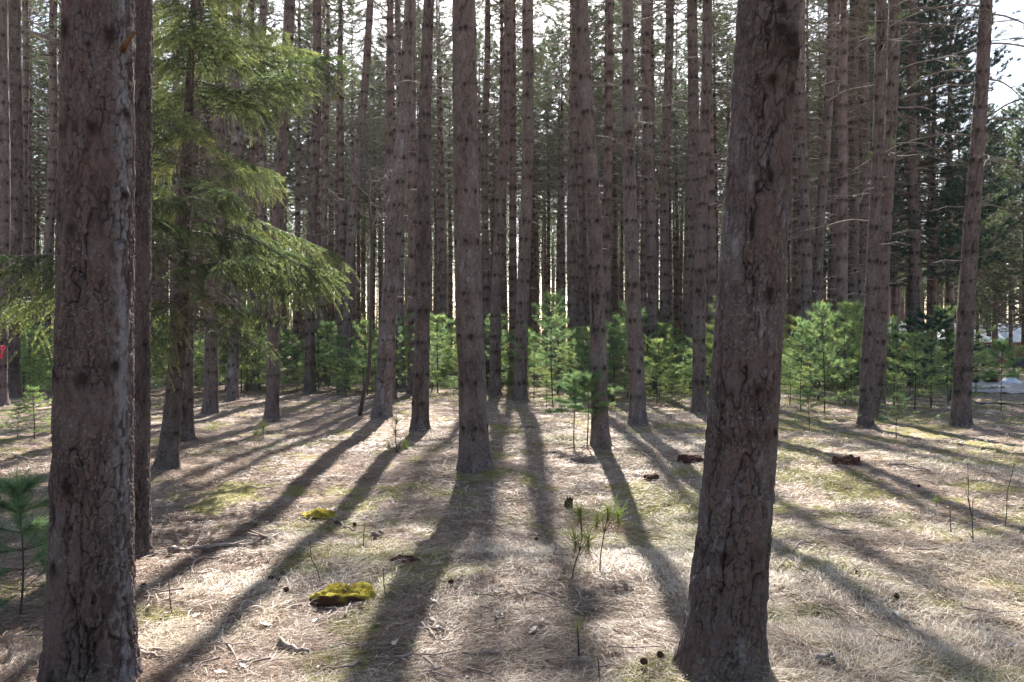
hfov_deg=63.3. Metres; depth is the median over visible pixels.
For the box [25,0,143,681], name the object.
red pine
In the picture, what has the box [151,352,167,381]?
understory sapling
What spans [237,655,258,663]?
fallen stick
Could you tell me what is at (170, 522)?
fallen stick
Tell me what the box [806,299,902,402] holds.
pine sapling
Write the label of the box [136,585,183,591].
fallen twig
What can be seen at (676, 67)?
distant red pine
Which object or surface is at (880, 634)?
fallen twig
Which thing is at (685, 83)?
distant red pine
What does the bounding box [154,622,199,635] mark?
fallen twig
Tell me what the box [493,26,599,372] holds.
distant red pine
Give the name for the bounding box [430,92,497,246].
distant red pine
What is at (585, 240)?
distant red pine
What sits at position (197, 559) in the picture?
fallen stick
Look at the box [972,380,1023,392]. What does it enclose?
road
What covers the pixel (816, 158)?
distant red pine
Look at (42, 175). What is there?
distant red pine
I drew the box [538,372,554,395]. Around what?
understory sapling
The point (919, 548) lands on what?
fallen twig
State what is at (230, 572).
fallen twig
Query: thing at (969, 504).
pine seedling
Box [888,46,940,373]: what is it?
distant red pine
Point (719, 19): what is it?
distant red pine
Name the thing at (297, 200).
distant red pine
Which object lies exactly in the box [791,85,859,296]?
distant red pine
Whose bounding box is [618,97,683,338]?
distant red pine
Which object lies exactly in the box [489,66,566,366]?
distant red pine
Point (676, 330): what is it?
understory sapling
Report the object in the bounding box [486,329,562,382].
understory sapling
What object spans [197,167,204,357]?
distant red pine
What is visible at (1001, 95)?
sky
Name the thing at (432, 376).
understory sapling
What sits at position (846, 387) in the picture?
understory sapling
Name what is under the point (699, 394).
red pine
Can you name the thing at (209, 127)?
distant red pine
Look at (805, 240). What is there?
red pine
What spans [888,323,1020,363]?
house
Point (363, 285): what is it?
distant red pine
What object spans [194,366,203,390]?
understory sapling
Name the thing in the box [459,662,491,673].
fallen twig
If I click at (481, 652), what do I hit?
fallen stick
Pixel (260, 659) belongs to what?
fallen twig
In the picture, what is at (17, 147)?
red pine
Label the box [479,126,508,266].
distant red pine
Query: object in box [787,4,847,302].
distant red pine
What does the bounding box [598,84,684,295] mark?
distant red pine
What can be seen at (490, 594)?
fallen twig
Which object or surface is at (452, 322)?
understory sapling
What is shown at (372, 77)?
distant red pine
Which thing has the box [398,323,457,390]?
understory sapling
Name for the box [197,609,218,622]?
fallen twig
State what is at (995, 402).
path
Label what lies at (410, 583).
fallen twig
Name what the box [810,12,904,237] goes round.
distant red pine
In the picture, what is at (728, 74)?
distant red pine
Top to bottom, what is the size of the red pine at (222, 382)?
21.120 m
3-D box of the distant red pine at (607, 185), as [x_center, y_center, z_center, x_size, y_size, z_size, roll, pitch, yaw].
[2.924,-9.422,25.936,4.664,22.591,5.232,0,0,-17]
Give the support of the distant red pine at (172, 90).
on the ground
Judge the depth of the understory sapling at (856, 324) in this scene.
29.20 m
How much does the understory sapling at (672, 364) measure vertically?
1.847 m
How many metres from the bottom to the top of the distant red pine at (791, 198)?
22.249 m
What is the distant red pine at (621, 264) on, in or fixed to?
on the ground
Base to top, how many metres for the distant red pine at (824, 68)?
19.715 m
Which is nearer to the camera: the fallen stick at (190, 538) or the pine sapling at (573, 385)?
the fallen stick at (190, 538)
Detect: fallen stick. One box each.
[12,452,51,460]
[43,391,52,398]
[140,645,169,651]
[140,649,164,657]
[152,510,192,527]
[167,530,277,552]
[170,571,202,594]
[174,528,210,549]
[188,556,218,564]
[216,635,246,667]
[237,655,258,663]
[276,637,309,652]
[330,513,356,530]
[339,583,357,617]
[371,529,383,536]
[418,621,442,643]
[428,617,445,631]
[461,648,500,654]
[519,424,538,426]
[552,444,605,452]
[641,444,663,468]
[776,529,833,571]
[814,650,835,663]
[881,463,929,471]
[951,603,1023,612]
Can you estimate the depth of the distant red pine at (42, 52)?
37.52 m
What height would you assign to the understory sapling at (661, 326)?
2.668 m
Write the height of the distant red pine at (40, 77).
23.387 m
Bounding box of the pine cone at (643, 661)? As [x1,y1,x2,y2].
[640,657,647,664]
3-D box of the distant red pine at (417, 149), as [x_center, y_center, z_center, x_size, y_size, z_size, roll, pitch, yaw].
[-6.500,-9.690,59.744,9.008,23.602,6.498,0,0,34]
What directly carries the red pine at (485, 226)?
on the ground
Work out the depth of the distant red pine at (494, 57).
43.08 m
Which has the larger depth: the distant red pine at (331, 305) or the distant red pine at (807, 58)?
the distant red pine at (331, 305)
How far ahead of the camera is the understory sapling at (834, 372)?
23.35 m
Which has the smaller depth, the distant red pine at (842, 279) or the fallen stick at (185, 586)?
the fallen stick at (185, 586)
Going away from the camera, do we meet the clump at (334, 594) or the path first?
the clump at (334, 594)
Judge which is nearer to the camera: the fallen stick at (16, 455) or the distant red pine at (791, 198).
the fallen stick at (16, 455)
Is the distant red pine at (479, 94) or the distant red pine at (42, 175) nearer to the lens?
the distant red pine at (479, 94)
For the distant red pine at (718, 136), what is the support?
on the ground
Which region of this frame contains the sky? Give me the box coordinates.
[21,0,1023,345]
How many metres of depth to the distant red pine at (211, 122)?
37.37 m
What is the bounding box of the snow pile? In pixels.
[998,377,1021,383]
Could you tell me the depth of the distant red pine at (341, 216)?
31.39 m
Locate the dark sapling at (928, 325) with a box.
[857,302,1009,406]
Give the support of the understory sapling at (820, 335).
on the ground
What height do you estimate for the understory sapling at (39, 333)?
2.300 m
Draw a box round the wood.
[22,137,1022,366]
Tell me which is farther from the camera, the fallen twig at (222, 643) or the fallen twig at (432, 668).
the fallen twig at (222, 643)
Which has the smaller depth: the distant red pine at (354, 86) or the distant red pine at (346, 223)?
the distant red pine at (354, 86)
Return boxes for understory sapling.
[20,324,52,391]
[20,330,51,392]
[20,358,49,392]
[21,310,51,392]
[21,329,53,392]
[21,362,51,392]
[23,334,53,388]
[26,328,53,380]
[35,327,51,386]
[36,342,52,381]
[42,329,195,363]
[150,329,166,385]
[151,331,169,382]
[151,336,166,375]
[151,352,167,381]
[152,334,203,384]
[153,311,203,360]
[194,325,221,360]
[194,335,259,391]
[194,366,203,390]
[194,372,203,389]
[195,312,262,389]
[197,334,203,382]
[200,292,285,393]
[218,302,284,390]
[219,354,249,380]
[225,325,304,381]
[239,329,304,384]
[242,328,327,389]
[261,330,304,378]
[262,317,304,368]
[279,351,329,390]
[280,348,302,378]
[282,320,358,385]
[284,330,340,390]
[298,337,339,389]
[299,334,360,393]
[317,339,372,368]
[327,319,410,395]
[327,357,370,394]
[332,333,399,390]
[334,369,353,393]
[336,337,376,387]
[342,312,446,392]
[351,357,375,383]
[365,327,407,379]
[395,312,455,377]
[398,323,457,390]
[400,311,457,392]
[404,358,443,387]
[431,318,457,389]
[434,317,456,375]
[436,372,456,391]
[438,338,457,385]
[438,376,457,395]
[444,313,514,383]
[450,318,545,378]
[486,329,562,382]
[501,345,557,387]
[502,378,513,391]
[511,311,589,393]
[527,338,552,375]
[527,378,535,390]
[528,332,566,375]
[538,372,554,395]
[546,325,627,397]
[555,331,612,389]
[558,351,626,392]
[564,337,660,402]
[571,299,679,395]
[578,320,647,401]
[579,309,627,357]
[611,333,646,392]
[615,337,688,400]
[615,375,628,397]
[616,376,628,405]
[644,320,690,388]
[654,368,687,402]
[657,325,692,392]
[661,335,692,391]
[662,353,710,386]
[663,340,712,373]
[670,374,691,396]
[677,361,692,393]
[678,295,716,393]
[688,316,714,358]
[780,354,805,393]
[780,360,807,397]
[781,314,833,388]
[781,358,808,405]
[782,319,860,400]
[782,379,799,401]
[784,316,841,397]
[821,319,890,390]
[821,363,858,389]
[822,335,859,366]
[830,384,848,404]
[834,376,858,401]
[860,321,932,400]
[886,384,902,400]
[887,303,1006,400]
[887,325,954,387]
[889,370,926,399]
[895,336,947,381]
[895,352,927,395]
[952,339,990,376]
[999,345,1023,379]
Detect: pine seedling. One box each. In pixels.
[168,582,172,615]
[248,418,270,438]
[309,540,320,580]
[382,414,414,452]
[552,487,606,580]
[564,615,592,655]
[584,489,633,571]
[595,651,603,677]
[948,506,952,533]
[961,463,977,539]
[1005,463,1018,525]
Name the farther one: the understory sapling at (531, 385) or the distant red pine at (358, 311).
the distant red pine at (358, 311)
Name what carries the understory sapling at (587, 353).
on the ground
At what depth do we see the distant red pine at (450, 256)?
50.77 m
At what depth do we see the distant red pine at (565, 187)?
62.40 m
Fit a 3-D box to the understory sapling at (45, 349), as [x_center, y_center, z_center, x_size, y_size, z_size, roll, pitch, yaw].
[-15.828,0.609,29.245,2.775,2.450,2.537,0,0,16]
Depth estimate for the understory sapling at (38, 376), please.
25.66 m
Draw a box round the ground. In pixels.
[0,356,1023,681]
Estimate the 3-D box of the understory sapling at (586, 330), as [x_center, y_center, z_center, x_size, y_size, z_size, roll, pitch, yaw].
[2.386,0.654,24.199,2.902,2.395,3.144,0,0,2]
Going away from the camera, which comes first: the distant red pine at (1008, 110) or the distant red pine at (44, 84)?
the distant red pine at (44, 84)
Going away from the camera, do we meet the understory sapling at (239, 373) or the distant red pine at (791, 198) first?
the understory sapling at (239, 373)
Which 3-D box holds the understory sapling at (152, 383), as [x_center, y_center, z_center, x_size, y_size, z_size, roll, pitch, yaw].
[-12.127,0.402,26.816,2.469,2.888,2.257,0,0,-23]
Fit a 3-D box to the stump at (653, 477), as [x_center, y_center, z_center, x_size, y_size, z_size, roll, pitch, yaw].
[1.709,1.675,10.140,0.214,0.116,0.164,0,0,0]
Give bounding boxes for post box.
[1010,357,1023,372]
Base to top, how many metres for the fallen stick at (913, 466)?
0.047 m
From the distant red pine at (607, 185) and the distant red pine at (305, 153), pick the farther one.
the distant red pine at (305, 153)
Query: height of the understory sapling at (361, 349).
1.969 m
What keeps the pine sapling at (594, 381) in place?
on the ground
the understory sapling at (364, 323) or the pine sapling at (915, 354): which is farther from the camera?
the understory sapling at (364, 323)
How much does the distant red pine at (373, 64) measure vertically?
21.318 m
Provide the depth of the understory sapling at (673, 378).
21.97 m
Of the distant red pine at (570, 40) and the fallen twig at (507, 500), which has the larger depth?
the distant red pine at (570, 40)
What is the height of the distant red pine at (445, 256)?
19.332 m
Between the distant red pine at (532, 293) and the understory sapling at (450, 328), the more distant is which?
the distant red pine at (532, 293)
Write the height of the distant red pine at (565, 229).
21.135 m
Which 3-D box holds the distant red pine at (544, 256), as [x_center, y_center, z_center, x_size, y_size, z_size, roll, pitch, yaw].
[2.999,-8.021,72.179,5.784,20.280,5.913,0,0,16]
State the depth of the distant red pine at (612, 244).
66.78 m
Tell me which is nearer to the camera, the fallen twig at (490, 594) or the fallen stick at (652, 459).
the fallen twig at (490, 594)
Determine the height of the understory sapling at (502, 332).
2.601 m
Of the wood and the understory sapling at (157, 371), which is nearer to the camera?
the understory sapling at (157, 371)
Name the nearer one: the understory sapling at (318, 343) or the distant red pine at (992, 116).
the understory sapling at (318, 343)
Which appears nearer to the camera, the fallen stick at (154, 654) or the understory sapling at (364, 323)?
the fallen stick at (154, 654)
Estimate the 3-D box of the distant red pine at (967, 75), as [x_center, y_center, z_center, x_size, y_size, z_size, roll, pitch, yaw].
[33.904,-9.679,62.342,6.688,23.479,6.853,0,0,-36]
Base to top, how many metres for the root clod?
0.103 m
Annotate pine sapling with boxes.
[0,385,51,438]
[0,403,44,436]
[0,462,49,620]
[510,337,552,400]
[512,289,589,403]
[543,370,607,447]
[558,369,622,447]
[644,342,670,393]
[644,362,676,404]
[781,318,845,408]
[783,389,843,429]
[789,300,859,412]
[800,300,911,405]
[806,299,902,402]
[848,314,933,405]
[856,329,952,409]
[859,392,940,438]
[899,331,987,403]
[932,345,1005,392]
[981,337,1023,411]
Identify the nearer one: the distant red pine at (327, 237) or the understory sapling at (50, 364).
the understory sapling at (50, 364)
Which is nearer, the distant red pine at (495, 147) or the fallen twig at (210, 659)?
the fallen twig at (210, 659)
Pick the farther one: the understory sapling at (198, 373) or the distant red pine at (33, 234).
the distant red pine at (33, 234)
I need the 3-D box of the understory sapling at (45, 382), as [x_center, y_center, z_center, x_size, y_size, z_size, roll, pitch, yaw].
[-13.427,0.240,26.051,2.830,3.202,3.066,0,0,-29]
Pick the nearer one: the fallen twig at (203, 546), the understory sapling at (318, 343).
the fallen twig at (203, 546)
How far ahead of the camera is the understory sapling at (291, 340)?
39.85 m
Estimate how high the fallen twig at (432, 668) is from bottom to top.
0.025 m
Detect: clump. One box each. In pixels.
[298,508,337,520]
[309,581,379,607]
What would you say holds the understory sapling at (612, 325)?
on the ground
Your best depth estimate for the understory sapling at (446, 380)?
29.12 m
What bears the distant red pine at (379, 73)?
on the ground
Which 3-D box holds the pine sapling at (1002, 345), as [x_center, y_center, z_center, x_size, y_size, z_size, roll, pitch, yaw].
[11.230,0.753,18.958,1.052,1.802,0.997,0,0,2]
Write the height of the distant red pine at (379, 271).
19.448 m
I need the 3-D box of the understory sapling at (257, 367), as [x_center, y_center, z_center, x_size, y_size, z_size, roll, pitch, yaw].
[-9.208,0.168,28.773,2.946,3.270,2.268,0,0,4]
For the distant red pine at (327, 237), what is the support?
on the ground
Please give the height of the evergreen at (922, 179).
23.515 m
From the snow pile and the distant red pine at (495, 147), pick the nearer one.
the snow pile
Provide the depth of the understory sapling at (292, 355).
29.24 m
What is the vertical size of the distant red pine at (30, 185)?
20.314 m
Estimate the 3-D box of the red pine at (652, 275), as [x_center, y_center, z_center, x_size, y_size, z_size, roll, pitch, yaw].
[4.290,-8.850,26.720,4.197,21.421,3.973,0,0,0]
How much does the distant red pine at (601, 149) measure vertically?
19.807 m
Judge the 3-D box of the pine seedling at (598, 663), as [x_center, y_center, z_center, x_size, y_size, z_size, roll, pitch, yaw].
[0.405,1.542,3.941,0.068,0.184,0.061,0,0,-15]
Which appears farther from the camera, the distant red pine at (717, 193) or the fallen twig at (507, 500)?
the distant red pine at (717, 193)
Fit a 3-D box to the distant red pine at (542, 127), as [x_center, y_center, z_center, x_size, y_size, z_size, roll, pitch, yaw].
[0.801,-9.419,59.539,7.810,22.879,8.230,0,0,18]
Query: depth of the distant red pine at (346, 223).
65.64 m
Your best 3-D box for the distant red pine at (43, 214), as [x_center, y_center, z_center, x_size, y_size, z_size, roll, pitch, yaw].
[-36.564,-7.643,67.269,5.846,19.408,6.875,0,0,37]
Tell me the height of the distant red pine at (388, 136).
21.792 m
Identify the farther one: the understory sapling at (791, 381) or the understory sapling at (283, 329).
the understory sapling at (283, 329)
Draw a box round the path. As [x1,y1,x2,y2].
[975,402,1023,404]
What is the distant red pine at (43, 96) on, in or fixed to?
on the ground
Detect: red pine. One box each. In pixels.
[0,0,14,405]
[8,0,58,397]
[21,0,57,315]
[21,0,58,376]
[21,0,60,383]
[21,0,60,384]
[21,0,61,293]
[22,1,48,77]
[22,41,57,284]
[22,49,57,351]
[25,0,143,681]
[31,4,58,185]
[32,19,58,246]
[32,27,58,212]
[32,42,58,314]
[32,89,58,247]
[32,95,55,253]
[32,112,55,347]
[32,163,55,271]
[41,0,173,192]
[51,0,170,49]
[133,0,154,558]
[151,0,230,296]
[151,73,173,340]
[152,0,209,376]
[152,6,205,371]
[152,134,172,234]
[153,0,204,441]
[153,0,210,307]
[153,2,208,285]
[153,2,248,281]
[154,121,171,360]
[154,123,208,263]
[157,0,258,236]
[158,1,248,311]
[162,0,225,385]
[162,16,268,316]
[169,0,269,363]
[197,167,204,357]
[198,81,270,230]
[199,111,267,175]
[199,122,272,286]
[200,0,275,413]
[200,1,248,384]
[200,2,278,372]
[201,0,277,295]
[205,0,308,386]
[225,1,243,399]
[228,0,305,294]
[228,39,306,319]
[228,53,309,299]
[230,73,306,367]
[230,102,329,367]
[241,0,298,389]
[243,0,353,379]
[244,96,302,316]
[246,102,307,234]
[247,0,317,420]
[254,0,380,385]
[265,0,371,393]
[266,26,364,257]
[267,157,306,359]
[268,0,378,249]
[268,116,334,359]
[269,1,359,295]
[269,118,334,323]
[270,69,345,222]
[272,0,371,381]
[275,0,359,266]
[285,109,360,322]
[286,70,366,362]
[286,83,373,361]
[297,0,380,376]
[299,0,383,388]
[303,0,385,372]
[305,68,377,279]
[305,78,383,358]
[320,32,435,312]
[324,0,417,392]
[327,129,381,341]
[328,59,431,320]
[329,103,407,270]
[330,0,451,331]
[337,0,441,387]
[342,0,449,398]
[344,60,396,370]
[344,87,416,330]
[347,130,384,359]
[347,130,407,284]
[349,0,450,368]
[350,0,451,393]
[350,1,418,296]
[359,0,484,417]
[360,153,436,309]
[364,142,407,286]
[365,6,480,309]
[374,0,452,312]
[376,50,450,261]
[377,0,494,377]
[382,0,454,430]
[405,124,453,303]
[406,92,453,361]
[406,119,453,307]
[407,167,453,342]
[416,0,491,379]
[416,27,453,370]
[416,56,496,369]
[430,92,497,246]
[430,103,453,303]
[430,154,453,329]
[434,0,538,388]
[435,65,544,298]
[442,0,521,290]
[442,0,572,396]
[445,31,533,309]
[447,148,492,265]
[452,0,503,473]
[476,0,554,384]
[476,1,548,367]
[477,0,559,311]
[477,49,545,310]
[478,0,533,401]
[479,0,568,373]
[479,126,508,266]
[480,0,565,385]
[480,106,519,265]
[480,121,555,314]
[488,43,567,369]
[488,55,567,354]
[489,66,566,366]
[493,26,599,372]
[506,93,564,360]
[516,0,621,296]
[516,11,598,373]
[516,39,568,369]
[517,142,566,362]
[519,137,566,359]
[533,0,618,381]
[533,0,621,370]
[534,44,622,351]
[535,4,660,369]
[538,76,621,262]
[539,86,620,264]
[541,86,601,287]
[542,0,641,392]
[542,0,671,426]
[542,65,622,263]
[542,138,600,311]
[546,66,656,281]
[553,0,664,287]
[559,0,677,397]
[565,1,662,371]
[566,124,656,343]
[575,0,693,447]
[582,61,661,367]
[590,0,700,368]
[590,0,702,345]
[592,0,693,394]
[592,6,687,376]
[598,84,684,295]
[599,37,685,272]
[599,152,640,302]
[600,0,686,343]
[600,135,640,296]
[617,42,686,338]
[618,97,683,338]
[633,0,722,387]
[635,0,736,389]
[635,1,701,373]
[636,81,717,369]
[639,105,687,353]
[640,80,699,359]
[646,0,735,413]
[653,11,735,394]
[654,0,733,295]
[655,8,734,257]
[656,81,725,321]
[657,11,732,245]
[662,0,735,329]
[662,0,736,295]
[671,0,799,681]
[672,114,724,240]
[679,0,736,188]
[679,118,724,242]
[684,1,736,189]
[685,41,815,180]
[686,0,736,232]
[713,0,874,392]
[713,47,732,199]
[716,54,730,245]
[717,87,730,247]
[783,49,818,348]
[786,0,840,382]
[786,0,929,391]
[786,161,817,350]
[787,0,824,379]
[787,0,952,389]
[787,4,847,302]
[787,168,815,300]
[788,0,1023,419]
[789,0,870,282]
[789,0,963,387]
[790,83,817,271]
[790,138,829,264]
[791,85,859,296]
[791,138,827,344]
[792,0,941,385]
[792,1,847,377]
[792,36,848,301]
[799,0,886,398]
[805,85,829,250]
[808,2,872,186]
[809,35,848,309]
[809,68,830,301]
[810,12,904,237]
[811,2,901,238]
[820,0,946,426]
[824,0,1023,426]
[847,0,993,385]
[868,0,974,385]
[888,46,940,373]
[897,140,937,326]
[899,0,977,379]
[903,0,971,376]
[905,136,956,327]
[920,57,1009,297]
[921,0,1019,379]
[942,136,1019,365]
[956,120,1013,328]
[962,105,1023,358]
[984,102,1021,335]
[986,82,1023,296]
[1001,96,1023,284]
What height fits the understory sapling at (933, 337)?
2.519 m
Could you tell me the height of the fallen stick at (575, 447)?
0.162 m
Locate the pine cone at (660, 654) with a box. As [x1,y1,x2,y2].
[656,651,664,657]
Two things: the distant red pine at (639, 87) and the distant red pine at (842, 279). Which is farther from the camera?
the distant red pine at (639, 87)
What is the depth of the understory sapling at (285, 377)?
30.51 m
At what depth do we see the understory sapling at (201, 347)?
29.03 m
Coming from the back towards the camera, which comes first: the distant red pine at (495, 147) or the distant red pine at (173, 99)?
the distant red pine at (495, 147)
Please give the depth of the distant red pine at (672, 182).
56.65 m
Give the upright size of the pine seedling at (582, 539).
0.642 m
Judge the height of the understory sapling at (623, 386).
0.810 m
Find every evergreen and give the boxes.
[809,0,1023,347]
[810,1,962,376]
[922,160,1008,325]
[941,128,1022,366]
[954,126,1023,370]
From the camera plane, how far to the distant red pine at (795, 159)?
38.89 m
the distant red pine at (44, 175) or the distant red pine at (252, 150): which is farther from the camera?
the distant red pine at (44, 175)
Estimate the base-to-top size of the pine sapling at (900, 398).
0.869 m
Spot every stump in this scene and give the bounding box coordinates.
[564,496,572,507]
[643,473,658,480]
[677,454,703,463]
[832,454,860,465]
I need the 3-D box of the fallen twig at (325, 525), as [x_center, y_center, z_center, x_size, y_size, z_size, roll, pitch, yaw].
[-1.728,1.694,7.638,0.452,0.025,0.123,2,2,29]
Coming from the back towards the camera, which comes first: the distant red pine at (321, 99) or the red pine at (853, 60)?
the distant red pine at (321, 99)
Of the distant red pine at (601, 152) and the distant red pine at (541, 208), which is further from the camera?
the distant red pine at (541, 208)
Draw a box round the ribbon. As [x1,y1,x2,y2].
[0,346,5,357]
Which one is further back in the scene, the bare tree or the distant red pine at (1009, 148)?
the distant red pine at (1009, 148)
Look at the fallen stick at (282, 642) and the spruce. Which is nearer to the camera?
the fallen stick at (282, 642)
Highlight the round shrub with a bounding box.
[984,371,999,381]
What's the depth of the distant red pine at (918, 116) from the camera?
33.89 m
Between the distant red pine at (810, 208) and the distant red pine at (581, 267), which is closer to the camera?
the distant red pine at (581, 267)
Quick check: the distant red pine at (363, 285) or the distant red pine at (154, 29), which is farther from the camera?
the distant red pine at (363, 285)
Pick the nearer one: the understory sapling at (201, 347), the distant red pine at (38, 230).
the understory sapling at (201, 347)
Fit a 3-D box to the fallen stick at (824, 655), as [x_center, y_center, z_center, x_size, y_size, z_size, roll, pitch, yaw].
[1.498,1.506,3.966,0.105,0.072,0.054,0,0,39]
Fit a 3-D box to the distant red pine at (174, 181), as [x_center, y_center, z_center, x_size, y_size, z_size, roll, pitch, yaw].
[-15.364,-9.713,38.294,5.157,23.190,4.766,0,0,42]
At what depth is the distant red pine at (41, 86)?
43.53 m
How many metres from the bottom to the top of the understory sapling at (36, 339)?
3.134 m
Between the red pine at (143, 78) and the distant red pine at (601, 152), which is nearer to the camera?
the red pine at (143, 78)
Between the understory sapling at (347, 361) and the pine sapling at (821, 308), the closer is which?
the pine sapling at (821, 308)
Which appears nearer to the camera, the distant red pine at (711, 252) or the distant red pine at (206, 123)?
the distant red pine at (711, 252)
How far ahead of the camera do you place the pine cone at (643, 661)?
3.99 m
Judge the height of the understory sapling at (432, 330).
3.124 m
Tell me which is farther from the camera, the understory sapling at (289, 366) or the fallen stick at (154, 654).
the understory sapling at (289, 366)
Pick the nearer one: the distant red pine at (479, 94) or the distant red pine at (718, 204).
the distant red pine at (479, 94)
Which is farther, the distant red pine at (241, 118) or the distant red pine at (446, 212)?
the distant red pine at (446, 212)
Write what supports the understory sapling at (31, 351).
on the ground
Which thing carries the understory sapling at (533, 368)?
on the ground
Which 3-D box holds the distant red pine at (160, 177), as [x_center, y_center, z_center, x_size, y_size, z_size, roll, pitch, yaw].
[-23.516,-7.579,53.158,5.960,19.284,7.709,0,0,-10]
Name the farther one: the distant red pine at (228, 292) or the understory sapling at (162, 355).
the distant red pine at (228, 292)
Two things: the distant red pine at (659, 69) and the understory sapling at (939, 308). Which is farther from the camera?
the distant red pine at (659, 69)
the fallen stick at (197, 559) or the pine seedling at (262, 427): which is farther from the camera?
the pine seedling at (262, 427)
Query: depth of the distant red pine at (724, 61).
37.76 m
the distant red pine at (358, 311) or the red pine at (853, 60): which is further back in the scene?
the distant red pine at (358, 311)
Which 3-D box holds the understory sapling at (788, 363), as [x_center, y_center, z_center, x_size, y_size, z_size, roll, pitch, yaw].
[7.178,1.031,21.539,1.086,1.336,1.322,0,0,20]
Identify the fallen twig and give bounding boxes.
[7,632,42,638]
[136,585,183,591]
[140,588,158,602]
[143,654,180,666]
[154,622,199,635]
[177,543,217,547]
[184,657,219,667]
[188,563,206,573]
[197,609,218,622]
[200,639,249,644]
[222,570,231,588]
[234,656,270,667]
[310,520,343,526]
[314,659,359,675]
[328,639,375,648]
[343,489,377,495]
[387,577,434,585]
[391,648,456,657]
[415,666,440,675]
[423,656,457,677]
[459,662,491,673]
[475,592,510,596]
[478,605,504,618]
[485,498,526,501]
[534,591,592,607]
[534,604,562,607]
[562,656,606,666]
[573,586,586,614]
[587,568,620,579]
[608,640,671,647]
[794,553,815,573]
[829,608,870,635]
[850,562,862,571]
[869,547,884,556]
[871,627,920,644]
[893,612,915,632]
[897,542,937,549]
[977,628,1023,637]
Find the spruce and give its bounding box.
[0,0,361,469]
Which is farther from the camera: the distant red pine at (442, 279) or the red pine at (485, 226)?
the distant red pine at (442, 279)
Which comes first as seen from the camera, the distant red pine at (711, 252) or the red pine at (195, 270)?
the distant red pine at (711, 252)
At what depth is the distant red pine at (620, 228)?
72.78 m
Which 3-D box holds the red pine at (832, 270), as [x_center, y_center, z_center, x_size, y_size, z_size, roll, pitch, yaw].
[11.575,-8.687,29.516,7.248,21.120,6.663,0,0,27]
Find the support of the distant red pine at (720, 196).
on the ground
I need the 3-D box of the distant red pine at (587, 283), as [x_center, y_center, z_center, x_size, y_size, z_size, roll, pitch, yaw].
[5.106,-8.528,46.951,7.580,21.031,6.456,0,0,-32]
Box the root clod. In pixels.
[389,554,420,564]
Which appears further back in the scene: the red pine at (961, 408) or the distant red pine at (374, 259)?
the distant red pine at (374, 259)
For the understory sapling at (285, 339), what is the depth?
28.38 m
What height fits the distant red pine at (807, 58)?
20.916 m
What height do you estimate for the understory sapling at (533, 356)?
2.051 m
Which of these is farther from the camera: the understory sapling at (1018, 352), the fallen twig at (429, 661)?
the understory sapling at (1018, 352)
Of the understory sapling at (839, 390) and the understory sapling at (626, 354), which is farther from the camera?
the understory sapling at (626, 354)
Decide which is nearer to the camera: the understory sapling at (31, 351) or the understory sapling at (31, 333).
the understory sapling at (31, 333)
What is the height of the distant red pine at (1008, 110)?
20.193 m
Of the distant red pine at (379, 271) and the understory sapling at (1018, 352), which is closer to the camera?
the understory sapling at (1018, 352)
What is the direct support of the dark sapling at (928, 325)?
on the ground
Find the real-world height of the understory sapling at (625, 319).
3.102 m
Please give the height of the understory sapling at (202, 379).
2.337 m
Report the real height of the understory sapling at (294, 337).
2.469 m
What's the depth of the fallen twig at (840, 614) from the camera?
4.63 m
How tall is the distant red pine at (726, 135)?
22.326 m
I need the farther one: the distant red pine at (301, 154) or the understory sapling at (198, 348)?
the distant red pine at (301, 154)
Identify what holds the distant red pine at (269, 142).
on the ground
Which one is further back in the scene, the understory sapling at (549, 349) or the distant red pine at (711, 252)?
the understory sapling at (549, 349)
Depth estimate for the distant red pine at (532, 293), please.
56.14 m
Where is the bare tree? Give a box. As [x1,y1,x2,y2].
[308,81,416,415]
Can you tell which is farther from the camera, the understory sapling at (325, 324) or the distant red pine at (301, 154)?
the distant red pine at (301, 154)
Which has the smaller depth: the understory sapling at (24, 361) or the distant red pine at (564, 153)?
the understory sapling at (24, 361)
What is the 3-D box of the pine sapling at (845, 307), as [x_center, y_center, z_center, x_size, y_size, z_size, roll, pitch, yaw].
[9.120,0.307,22.161,2.513,2.980,2.722,0,0,-19]
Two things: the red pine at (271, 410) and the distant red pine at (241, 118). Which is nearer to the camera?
the red pine at (271, 410)
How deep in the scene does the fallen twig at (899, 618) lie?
4.50 m
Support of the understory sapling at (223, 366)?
on the ground

